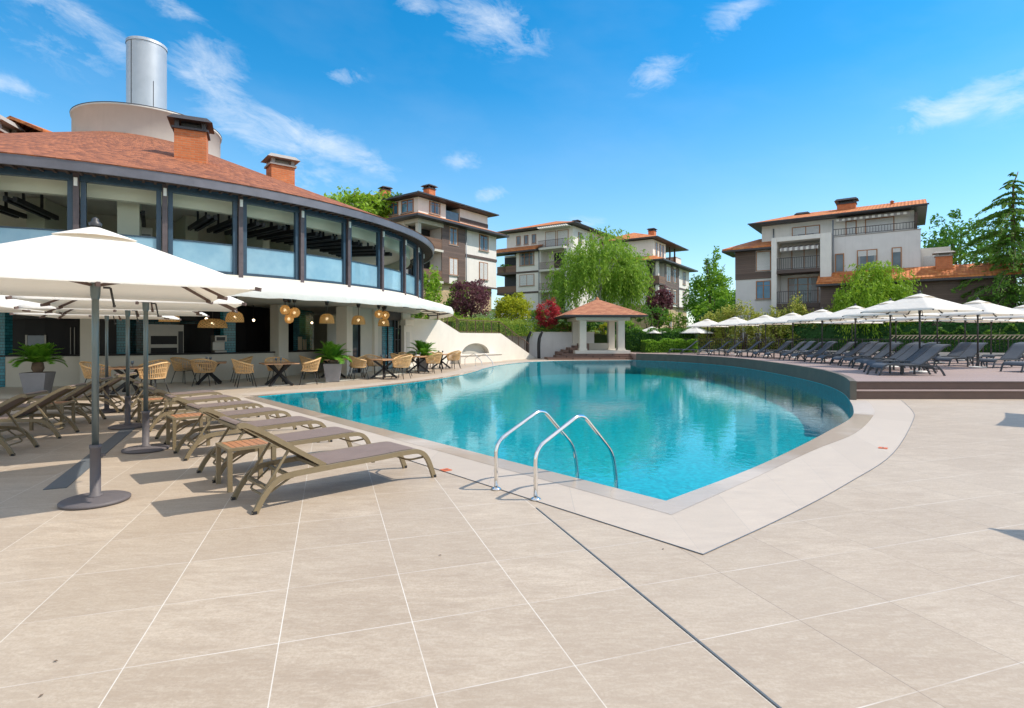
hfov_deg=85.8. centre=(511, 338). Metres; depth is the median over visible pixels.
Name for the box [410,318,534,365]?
stair wall
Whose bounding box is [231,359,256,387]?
rattan armchair
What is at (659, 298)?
tree
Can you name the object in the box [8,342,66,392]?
potted cycad
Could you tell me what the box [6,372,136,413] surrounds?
sun lounger
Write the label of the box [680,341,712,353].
sun lounger
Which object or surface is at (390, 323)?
glazed door
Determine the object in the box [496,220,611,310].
apartment house
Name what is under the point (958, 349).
sun lounger
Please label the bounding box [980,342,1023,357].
sun lounger
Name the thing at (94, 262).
parasol
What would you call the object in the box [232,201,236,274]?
window frame
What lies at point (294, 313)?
pendant lamp
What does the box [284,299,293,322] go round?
pendant lamp
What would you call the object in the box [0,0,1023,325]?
sky
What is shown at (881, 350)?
sun lounger
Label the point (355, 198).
tree
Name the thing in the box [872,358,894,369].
side table
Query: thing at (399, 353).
rattan armchair
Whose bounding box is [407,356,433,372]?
dining table
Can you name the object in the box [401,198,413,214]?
window
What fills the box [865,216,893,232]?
window
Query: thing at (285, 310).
pendant lamp
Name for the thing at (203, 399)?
sun lounger
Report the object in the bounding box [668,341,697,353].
sun lounger
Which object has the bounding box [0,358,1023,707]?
ground
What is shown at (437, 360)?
rattan armchair
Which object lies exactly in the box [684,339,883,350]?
railing
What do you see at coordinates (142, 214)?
ceiling light
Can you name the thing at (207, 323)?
pendant lamp
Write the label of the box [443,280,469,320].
tree
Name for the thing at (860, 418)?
pool lip
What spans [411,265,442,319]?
thuja tree
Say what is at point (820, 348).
sun lounger
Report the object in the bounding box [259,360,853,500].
pool water
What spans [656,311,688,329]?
shrub
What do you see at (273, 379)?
dining table
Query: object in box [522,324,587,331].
hedge
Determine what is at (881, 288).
willow tree
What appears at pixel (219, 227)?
ceiling light
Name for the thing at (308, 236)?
ceiling light
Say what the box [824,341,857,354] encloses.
sun lounger
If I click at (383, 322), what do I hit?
pendant lamp
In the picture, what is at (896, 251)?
window
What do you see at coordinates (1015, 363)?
sun lounger
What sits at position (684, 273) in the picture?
window
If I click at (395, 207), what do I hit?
window
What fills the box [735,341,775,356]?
sun lounger
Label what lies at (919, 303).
parasol
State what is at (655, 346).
hedge
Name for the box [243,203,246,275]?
window frame
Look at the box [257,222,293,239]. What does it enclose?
ceiling light
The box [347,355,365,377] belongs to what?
rattan armchair
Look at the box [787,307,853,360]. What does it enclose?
parasol
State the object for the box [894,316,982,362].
parasol
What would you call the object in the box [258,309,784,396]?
terrain
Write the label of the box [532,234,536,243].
window
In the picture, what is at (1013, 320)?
parasol
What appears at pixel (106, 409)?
parasol
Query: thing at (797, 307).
shrub
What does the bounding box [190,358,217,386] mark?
rattan armchair
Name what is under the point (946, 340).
hedge
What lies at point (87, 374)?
rattan armchair
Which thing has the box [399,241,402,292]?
window frame
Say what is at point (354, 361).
rattan armchair
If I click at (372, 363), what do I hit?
rattan armchair
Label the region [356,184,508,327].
apartment house
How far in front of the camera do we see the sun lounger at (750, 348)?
35.16 m
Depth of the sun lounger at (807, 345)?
36.36 m
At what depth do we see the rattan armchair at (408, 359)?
21.33 m
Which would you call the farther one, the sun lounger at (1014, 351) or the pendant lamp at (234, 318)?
the sun lounger at (1014, 351)
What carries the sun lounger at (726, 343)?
on the deck
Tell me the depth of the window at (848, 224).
46.47 m
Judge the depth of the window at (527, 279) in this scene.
76.82 m
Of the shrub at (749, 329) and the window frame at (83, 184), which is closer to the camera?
the window frame at (83, 184)
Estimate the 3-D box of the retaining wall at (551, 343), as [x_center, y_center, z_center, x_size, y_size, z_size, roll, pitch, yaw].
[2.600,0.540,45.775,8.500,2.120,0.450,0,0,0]
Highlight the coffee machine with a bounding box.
[211,335,226,352]
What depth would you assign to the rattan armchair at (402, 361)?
23.02 m
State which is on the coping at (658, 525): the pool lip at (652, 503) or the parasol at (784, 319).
the pool lip at (652, 503)
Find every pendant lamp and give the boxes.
[159,316,179,321]
[197,311,227,327]
[225,296,243,321]
[280,299,289,314]
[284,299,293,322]
[289,299,299,317]
[319,301,333,323]
[351,304,364,324]
[374,305,382,317]
[378,307,388,325]
[382,306,388,318]
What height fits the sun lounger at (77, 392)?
0.850 m
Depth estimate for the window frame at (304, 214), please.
19.10 m
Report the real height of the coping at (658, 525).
0.001 m
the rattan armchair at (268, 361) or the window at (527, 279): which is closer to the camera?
the rattan armchair at (268, 361)
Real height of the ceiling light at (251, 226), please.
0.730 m
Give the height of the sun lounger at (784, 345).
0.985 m
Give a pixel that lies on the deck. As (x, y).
(956, 371)
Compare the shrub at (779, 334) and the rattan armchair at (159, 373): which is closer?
the rattan armchair at (159, 373)
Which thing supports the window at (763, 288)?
in the apartment house at (809, 256)
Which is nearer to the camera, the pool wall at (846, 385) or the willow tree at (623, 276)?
the pool wall at (846, 385)
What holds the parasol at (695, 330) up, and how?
on the terrain at (599, 338)
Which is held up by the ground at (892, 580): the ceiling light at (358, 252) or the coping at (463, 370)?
the coping at (463, 370)
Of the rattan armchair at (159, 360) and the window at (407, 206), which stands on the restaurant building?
the rattan armchair at (159, 360)
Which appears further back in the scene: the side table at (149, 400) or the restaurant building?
the restaurant building
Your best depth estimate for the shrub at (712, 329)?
49.07 m
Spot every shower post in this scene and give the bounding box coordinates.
[526,331,532,342]
[537,331,544,358]
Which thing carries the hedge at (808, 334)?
on the deck
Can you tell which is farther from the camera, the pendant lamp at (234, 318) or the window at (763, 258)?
the window at (763, 258)
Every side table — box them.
[29,401,75,430]
[137,397,171,422]
[166,412,209,449]
[215,438,275,492]
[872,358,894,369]
[889,361,915,373]
[967,356,987,366]
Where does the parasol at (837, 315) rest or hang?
on the deck
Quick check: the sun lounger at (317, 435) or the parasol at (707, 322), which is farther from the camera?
the parasol at (707, 322)
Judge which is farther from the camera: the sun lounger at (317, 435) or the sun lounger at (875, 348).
the sun lounger at (875, 348)
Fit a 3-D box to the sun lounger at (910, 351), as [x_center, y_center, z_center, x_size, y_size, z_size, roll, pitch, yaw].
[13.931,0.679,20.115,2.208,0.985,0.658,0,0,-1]
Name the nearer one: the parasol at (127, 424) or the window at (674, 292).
the parasol at (127, 424)
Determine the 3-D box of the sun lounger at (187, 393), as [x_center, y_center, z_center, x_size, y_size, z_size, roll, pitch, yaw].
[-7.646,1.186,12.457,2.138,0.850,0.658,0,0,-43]
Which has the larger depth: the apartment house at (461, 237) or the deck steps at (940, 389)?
the apartment house at (461, 237)
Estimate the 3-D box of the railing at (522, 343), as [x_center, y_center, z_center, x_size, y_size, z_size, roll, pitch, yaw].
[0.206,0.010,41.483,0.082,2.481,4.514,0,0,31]
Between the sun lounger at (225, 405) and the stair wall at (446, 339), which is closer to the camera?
the sun lounger at (225, 405)
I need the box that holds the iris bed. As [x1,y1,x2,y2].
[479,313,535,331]
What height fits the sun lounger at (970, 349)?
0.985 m
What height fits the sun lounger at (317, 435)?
0.850 m
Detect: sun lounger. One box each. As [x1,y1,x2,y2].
[0,383,86,438]
[0,390,48,455]
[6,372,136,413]
[12,377,112,423]
[114,373,225,411]
[122,377,245,421]
[133,381,269,431]
[148,387,296,443]
[163,394,331,460]
[185,403,370,482]
[218,416,435,514]
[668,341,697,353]
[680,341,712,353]
[697,341,731,354]
[708,341,743,355]
[724,341,762,356]
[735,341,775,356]
[751,341,792,357]
[763,342,805,358]
[779,342,826,359]
[782,341,816,353]
[789,342,837,360]
[801,341,836,356]
[804,342,857,362]
[814,342,870,363]
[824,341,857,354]
[829,343,888,364]
[840,343,903,366]
[841,341,878,356]
[851,343,915,368]
[858,342,900,357]
[858,343,929,370]
[863,344,936,372]
[866,344,950,375]
[933,342,974,363]
[933,343,987,365]
[975,343,1023,367]
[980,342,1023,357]
[1000,361,1023,372]
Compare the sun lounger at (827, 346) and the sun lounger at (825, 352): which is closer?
the sun lounger at (827, 346)
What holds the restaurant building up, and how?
on the ground at (892, 580)
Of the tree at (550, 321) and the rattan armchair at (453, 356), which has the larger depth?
the tree at (550, 321)
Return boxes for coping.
[227,397,700,552]
[237,360,567,395]
[672,400,913,553]
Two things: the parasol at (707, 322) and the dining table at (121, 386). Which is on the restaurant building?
the dining table at (121, 386)
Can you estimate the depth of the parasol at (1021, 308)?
24.91 m
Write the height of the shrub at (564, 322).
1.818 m
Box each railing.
[437,316,498,332]
[498,321,528,352]
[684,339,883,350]
[891,335,1023,352]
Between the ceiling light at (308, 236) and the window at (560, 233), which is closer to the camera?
the ceiling light at (308, 236)
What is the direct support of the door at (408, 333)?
in the restaurant building
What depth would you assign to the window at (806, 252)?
48.31 m
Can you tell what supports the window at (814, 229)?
in the apartment house at (809, 256)
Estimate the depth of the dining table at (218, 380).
19.13 m
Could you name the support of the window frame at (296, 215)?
in the restaurant building
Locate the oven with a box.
[148,324,183,352]
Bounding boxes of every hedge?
[441,315,538,336]
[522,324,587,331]
[539,321,633,333]
[625,327,696,351]
[640,338,697,352]
[784,321,1023,350]
[882,323,1023,352]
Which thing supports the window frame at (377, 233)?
in the restaurant building
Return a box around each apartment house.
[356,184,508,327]
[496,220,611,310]
[602,228,697,329]
[722,197,1023,342]
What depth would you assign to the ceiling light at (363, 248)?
24.00 m
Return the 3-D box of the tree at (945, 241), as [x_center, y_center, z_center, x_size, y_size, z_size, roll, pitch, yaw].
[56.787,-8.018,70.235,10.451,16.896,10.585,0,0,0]
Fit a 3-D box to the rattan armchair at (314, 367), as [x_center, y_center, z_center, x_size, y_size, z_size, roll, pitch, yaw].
[-6.989,1.127,19.122,0.720,0.929,0.833,0,0,-20]
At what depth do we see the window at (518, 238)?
78.80 m
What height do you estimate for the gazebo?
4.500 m
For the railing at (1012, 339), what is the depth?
36.12 m
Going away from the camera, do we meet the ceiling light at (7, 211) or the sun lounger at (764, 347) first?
the ceiling light at (7, 211)
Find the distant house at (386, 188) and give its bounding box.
[342,186,392,204]
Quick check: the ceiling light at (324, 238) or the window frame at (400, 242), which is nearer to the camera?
the ceiling light at (324, 238)
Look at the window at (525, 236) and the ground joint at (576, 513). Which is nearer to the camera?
the ground joint at (576, 513)
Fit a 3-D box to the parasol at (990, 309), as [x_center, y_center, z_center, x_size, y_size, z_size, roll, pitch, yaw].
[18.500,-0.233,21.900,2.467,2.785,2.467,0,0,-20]
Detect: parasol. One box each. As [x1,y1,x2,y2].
[0,217,261,509]
[0,295,61,313]
[5,296,246,453]
[9,313,180,412]
[14,302,208,429]
[642,326,665,333]
[681,327,714,338]
[686,318,728,352]
[711,316,759,354]
[738,313,791,355]
[764,311,820,357]
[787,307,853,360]
[815,303,895,362]
[823,320,883,349]
[842,298,940,366]
[859,317,932,351]
[860,291,983,372]
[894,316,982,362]
[925,297,1023,367]
[926,319,1005,360]
[954,319,1023,353]
[981,305,1023,319]
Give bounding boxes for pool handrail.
[491,410,578,490]
[530,414,617,500]
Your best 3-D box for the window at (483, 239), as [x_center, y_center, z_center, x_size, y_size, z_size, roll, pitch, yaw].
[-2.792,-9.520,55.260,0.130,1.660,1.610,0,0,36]
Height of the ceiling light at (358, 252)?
0.730 m
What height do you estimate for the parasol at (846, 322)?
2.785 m
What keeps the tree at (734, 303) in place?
on the terrain at (599, 338)
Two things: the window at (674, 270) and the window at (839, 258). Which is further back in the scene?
the window at (674, 270)
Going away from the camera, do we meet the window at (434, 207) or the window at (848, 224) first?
the window at (848, 224)
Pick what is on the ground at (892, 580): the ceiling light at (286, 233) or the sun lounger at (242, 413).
the sun lounger at (242, 413)
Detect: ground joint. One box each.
[409,460,701,553]
[536,507,781,707]
[703,400,914,554]
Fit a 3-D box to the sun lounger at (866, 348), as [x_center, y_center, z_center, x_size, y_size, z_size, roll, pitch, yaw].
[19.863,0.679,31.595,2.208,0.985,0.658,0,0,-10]
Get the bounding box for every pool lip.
[244,396,670,513]
[252,360,584,395]
[666,400,873,514]
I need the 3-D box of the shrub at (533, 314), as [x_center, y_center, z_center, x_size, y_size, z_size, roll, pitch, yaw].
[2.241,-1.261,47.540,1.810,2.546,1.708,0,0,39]
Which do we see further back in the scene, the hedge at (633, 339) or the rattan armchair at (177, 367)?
the hedge at (633, 339)
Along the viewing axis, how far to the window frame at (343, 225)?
20.54 m
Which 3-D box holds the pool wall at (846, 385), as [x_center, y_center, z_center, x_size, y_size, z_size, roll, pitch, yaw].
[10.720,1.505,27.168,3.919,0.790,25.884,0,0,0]
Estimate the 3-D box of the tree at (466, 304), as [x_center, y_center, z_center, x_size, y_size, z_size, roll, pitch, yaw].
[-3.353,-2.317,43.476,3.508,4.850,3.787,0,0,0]
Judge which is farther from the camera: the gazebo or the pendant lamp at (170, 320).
the gazebo
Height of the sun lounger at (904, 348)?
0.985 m
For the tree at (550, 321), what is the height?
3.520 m
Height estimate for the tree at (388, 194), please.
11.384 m
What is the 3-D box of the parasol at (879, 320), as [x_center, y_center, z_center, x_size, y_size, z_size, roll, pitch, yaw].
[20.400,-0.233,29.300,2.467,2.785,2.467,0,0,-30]
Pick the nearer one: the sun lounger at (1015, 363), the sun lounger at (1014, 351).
the sun lounger at (1015, 363)
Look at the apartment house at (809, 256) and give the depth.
45.94 m
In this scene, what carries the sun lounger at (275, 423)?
on the ground at (892, 580)
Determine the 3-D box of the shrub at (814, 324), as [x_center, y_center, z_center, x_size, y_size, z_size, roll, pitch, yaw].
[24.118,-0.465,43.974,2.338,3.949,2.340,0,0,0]
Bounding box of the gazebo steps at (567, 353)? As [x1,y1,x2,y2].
[544,343,633,359]
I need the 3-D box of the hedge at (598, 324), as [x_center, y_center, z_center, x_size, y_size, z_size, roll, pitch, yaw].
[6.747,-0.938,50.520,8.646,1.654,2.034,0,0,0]
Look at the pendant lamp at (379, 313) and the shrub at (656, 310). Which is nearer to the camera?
the pendant lamp at (379, 313)
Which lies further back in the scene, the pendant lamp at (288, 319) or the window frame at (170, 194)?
the pendant lamp at (288, 319)
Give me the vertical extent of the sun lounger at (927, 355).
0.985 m
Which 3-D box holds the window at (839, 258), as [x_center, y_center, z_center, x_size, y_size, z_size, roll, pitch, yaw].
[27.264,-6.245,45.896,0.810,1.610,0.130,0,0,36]
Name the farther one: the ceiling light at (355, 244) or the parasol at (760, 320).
the parasol at (760, 320)
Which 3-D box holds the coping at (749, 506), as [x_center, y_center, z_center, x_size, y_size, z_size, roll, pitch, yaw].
[5.731,1.596,9.159,1.270,0.001,13.351,0,0,40]
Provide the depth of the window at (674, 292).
82.72 m
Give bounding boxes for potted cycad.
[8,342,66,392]
[315,341,351,381]
[406,340,436,370]
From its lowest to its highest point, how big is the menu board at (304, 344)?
0.500 m
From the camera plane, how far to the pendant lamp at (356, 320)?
22.32 m
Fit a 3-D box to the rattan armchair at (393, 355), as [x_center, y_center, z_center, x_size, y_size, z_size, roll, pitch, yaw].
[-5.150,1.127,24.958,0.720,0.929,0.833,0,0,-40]
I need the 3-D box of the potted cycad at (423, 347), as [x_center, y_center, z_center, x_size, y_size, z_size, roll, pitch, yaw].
[-4.342,0.827,26.763,1.664,1.521,1.690,0,0,-17]
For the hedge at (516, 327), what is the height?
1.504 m
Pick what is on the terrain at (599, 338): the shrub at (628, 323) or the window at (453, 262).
the shrub at (628, 323)
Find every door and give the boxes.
[27,335,43,345]
[353,324,357,372]
[382,319,395,368]
[407,332,409,351]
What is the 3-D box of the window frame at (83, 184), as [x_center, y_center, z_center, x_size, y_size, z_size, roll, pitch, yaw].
[-11.786,-3.210,15.173,0.120,2.420,0.120,0,0,-28]
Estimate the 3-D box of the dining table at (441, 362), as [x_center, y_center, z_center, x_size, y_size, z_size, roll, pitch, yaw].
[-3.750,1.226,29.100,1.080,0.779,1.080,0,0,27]
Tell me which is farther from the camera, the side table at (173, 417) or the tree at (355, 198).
the tree at (355, 198)
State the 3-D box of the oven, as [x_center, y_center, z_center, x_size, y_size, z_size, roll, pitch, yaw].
[-13.448,0.530,21.280,1.240,2.100,0.820,0,0,-39]
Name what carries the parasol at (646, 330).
on the terrain at (599, 338)
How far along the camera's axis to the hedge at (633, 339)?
46.46 m
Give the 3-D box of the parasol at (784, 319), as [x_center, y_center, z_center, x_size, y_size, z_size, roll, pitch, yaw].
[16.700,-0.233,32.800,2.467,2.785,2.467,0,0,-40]
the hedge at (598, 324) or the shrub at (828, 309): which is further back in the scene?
the hedge at (598, 324)
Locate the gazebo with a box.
[554,297,647,353]
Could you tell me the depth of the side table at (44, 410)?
9.85 m
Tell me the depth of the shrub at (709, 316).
46.76 m
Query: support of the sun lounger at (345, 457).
on the ground at (892, 580)
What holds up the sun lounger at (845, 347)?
on the deck
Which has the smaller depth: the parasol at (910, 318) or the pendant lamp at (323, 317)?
the pendant lamp at (323, 317)
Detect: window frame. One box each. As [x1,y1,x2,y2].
[67,180,72,230]
[81,181,86,227]
[156,190,160,250]
[168,192,172,254]
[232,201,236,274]
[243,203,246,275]
[294,212,298,279]
[304,214,305,280]
[341,223,345,284]
[351,225,351,284]
[376,232,379,288]
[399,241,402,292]
[413,248,415,295]
[419,255,421,298]
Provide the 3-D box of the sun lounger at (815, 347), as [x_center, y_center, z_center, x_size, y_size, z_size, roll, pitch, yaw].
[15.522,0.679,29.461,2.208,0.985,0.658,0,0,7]
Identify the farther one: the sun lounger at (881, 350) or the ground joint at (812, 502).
the sun lounger at (881, 350)
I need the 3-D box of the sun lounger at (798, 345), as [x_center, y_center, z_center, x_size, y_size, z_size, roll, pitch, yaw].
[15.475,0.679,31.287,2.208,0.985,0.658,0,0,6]
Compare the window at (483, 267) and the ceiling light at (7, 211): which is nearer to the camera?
the ceiling light at (7, 211)
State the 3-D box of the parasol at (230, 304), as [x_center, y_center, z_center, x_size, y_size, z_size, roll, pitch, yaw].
[-5.240,0.207,7.890,2.467,2.785,2.467,0,0,-29]
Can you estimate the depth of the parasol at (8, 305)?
9.06 m
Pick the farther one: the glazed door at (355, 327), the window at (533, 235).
the window at (533, 235)
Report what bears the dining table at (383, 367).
on the ground at (892, 580)
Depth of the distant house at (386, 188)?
64.64 m
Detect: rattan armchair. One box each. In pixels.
[79,361,112,393]
[136,362,170,394]
[138,359,168,385]
[170,357,196,383]
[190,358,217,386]
[202,361,213,368]
[230,356,252,381]
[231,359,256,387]
[264,357,289,381]
[299,355,318,378]
[299,357,320,384]
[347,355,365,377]
[348,355,368,378]
[365,354,383,375]
[390,353,407,371]
[391,355,411,379]
[392,354,412,376]
[398,352,415,371]
[424,353,441,373]
[425,352,442,371]
[446,351,460,368]
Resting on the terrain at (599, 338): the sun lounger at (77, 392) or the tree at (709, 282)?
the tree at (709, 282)
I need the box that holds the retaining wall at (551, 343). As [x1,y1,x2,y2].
[506,332,594,357]
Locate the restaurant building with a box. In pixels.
[0,36,453,398]
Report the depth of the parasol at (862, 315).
22.31 m
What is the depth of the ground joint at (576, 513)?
4.91 m
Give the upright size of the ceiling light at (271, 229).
0.730 m
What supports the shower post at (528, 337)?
on the ground at (892, 580)
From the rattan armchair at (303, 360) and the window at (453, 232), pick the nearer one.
the rattan armchair at (303, 360)
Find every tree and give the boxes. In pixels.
[324,186,395,217]
[376,191,401,198]
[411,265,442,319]
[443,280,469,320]
[448,278,491,318]
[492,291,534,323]
[534,298,561,328]
[540,226,654,323]
[646,285,674,328]
[681,246,735,317]
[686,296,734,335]
[692,293,735,331]
[830,260,926,347]
[921,208,1010,277]
[947,172,1023,342]
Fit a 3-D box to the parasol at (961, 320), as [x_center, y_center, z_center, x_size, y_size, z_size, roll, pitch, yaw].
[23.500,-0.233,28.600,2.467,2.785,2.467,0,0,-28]
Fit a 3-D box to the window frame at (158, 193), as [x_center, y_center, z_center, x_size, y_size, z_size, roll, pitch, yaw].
[-10.303,-3.210,16.080,0.120,2.420,0.120,0,0,-35]
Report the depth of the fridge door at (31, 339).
20.00 m
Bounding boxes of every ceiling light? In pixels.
[0,192,26,218]
[3,193,58,219]
[140,210,145,226]
[188,211,216,231]
[207,214,231,233]
[224,218,264,235]
[247,219,285,237]
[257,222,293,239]
[271,224,321,242]
[284,231,337,244]
[306,229,340,246]
[306,231,362,249]
[319,235,375,252]
[328,242,384,254]
[336,241,391,256]
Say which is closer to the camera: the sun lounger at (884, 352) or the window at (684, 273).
the sun lounger at (884, 352)
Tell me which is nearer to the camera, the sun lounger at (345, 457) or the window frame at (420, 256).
the sun lounger at (345, 457)
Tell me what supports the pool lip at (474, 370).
on the coping at (463, 370)
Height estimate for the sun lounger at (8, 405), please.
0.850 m
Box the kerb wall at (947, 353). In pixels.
[697,349,1023,356]
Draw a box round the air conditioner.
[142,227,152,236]
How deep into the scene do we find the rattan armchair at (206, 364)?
18.85 m
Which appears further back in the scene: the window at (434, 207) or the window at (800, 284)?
the window at (434, 207)
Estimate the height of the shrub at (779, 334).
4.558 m
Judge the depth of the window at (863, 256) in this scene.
44.82 m
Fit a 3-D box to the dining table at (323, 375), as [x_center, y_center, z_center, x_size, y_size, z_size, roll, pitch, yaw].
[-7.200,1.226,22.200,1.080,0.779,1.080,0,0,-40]
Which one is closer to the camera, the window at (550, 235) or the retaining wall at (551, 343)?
the retaining wall at (551, 343)
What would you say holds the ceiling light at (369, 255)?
hanging from the restaurant building
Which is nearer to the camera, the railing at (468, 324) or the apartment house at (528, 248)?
the railing at (468, 324)
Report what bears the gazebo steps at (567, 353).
on the ground at (892, 580)
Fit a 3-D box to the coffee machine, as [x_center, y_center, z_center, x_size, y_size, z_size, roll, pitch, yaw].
[-11.316,0.220,21.288,0.385,0.660,0.440,0,0,41]
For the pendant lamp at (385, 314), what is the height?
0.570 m
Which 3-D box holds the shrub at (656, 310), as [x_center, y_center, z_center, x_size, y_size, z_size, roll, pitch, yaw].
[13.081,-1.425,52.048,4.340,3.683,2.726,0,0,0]
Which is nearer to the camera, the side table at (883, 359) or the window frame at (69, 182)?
the window frame at (69, 182)
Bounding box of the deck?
[629,352,1023,380]
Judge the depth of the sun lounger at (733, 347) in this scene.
36.87 m
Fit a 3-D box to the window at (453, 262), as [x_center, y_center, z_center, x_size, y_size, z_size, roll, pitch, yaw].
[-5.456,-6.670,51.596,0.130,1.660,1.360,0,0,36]
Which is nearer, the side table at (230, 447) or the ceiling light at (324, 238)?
the side table at (230, 447)
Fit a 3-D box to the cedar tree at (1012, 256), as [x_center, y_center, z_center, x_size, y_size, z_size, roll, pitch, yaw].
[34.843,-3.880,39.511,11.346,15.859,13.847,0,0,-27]
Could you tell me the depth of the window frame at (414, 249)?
26.33 m
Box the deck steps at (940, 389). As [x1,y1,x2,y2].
[857,381,1023,398]
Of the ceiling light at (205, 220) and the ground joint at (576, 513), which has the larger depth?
the ceiling light at (205, 220)
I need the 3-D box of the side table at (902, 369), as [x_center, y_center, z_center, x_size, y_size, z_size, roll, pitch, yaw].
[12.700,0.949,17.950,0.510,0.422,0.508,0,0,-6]
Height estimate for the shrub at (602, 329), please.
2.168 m
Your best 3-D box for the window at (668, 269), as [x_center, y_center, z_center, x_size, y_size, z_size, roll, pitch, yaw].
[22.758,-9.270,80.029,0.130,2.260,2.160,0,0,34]
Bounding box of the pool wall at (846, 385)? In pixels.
[636,354,856,399]
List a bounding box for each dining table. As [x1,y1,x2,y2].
[100,366,158,394]
[190,361,226,384]
[259,362,299,386]
[320,359,347,377]
[365,359,399,378]
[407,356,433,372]
[431,354,451,368]
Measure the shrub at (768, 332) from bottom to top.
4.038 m
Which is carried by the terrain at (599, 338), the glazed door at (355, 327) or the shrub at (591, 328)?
the shrub at (591, 328)
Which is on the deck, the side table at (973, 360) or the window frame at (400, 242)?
the side table at (973, 360)
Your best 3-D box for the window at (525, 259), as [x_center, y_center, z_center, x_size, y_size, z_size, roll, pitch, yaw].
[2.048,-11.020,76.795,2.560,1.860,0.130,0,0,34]
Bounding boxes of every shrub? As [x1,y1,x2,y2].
[530,309,545,328]
[557,319,571,328]
[568,322,596,331]
[593,322,606,334]
[625,320,642,331]
[633,304,670,329]
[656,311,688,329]
[691,310,729,345]
[696,310,725,348]
[713,304,740,349]
[727,298,760,349]
[744,308,775,349]
[763,305,794,349]
[780,291,810,348]
[800,308,828,338]
[823,304,834,326]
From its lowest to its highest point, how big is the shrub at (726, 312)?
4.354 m
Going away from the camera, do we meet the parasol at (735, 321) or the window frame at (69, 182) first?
the window frame at (69, 182)
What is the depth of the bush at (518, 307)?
46.19 m
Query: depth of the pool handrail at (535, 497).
5.70 m
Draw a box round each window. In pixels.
[389,202,398,216]
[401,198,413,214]
[429,201,440,215]
[449,227,458,246]
[449,257,457,275]
[479,234,488,252]
[479,262,488,280]
[516,236,520,245]
[519,252,533,266]
[519,274,534,286]
[523,235,528,244]
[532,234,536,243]
[545,231,555,246]
[557,229,568,246]
[666,266,671,282]
[673,268,676,283]
[673,290,676,304]
[683,272,685,284]
[755,250,770,271]
[755,280,770,299]
[788,276,817,302]
[791,248,816,268]
[792,225,819,235]
[834,253,843,272]
[845,220,856,234]
[857,249,876,270]
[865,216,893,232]
[892,247,902,268]
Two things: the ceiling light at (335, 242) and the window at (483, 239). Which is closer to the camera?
the ceiling light at (335, 242)
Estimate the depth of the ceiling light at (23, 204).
16.36 m
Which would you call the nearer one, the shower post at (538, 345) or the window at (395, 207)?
the shower post at (538, 345)
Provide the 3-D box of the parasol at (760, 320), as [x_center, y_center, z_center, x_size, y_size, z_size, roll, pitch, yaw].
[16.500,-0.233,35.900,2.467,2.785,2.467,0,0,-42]
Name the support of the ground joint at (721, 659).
on the ground at (892, 580)
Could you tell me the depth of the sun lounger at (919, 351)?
18.56 m
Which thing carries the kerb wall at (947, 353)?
on the deck
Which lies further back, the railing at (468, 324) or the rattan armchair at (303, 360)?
the railing at (468, 324)
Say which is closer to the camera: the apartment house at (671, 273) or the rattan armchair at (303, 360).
the rattan armchair at (303, 360)
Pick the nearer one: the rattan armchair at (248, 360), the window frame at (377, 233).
the rattan armchair at (248, 360)

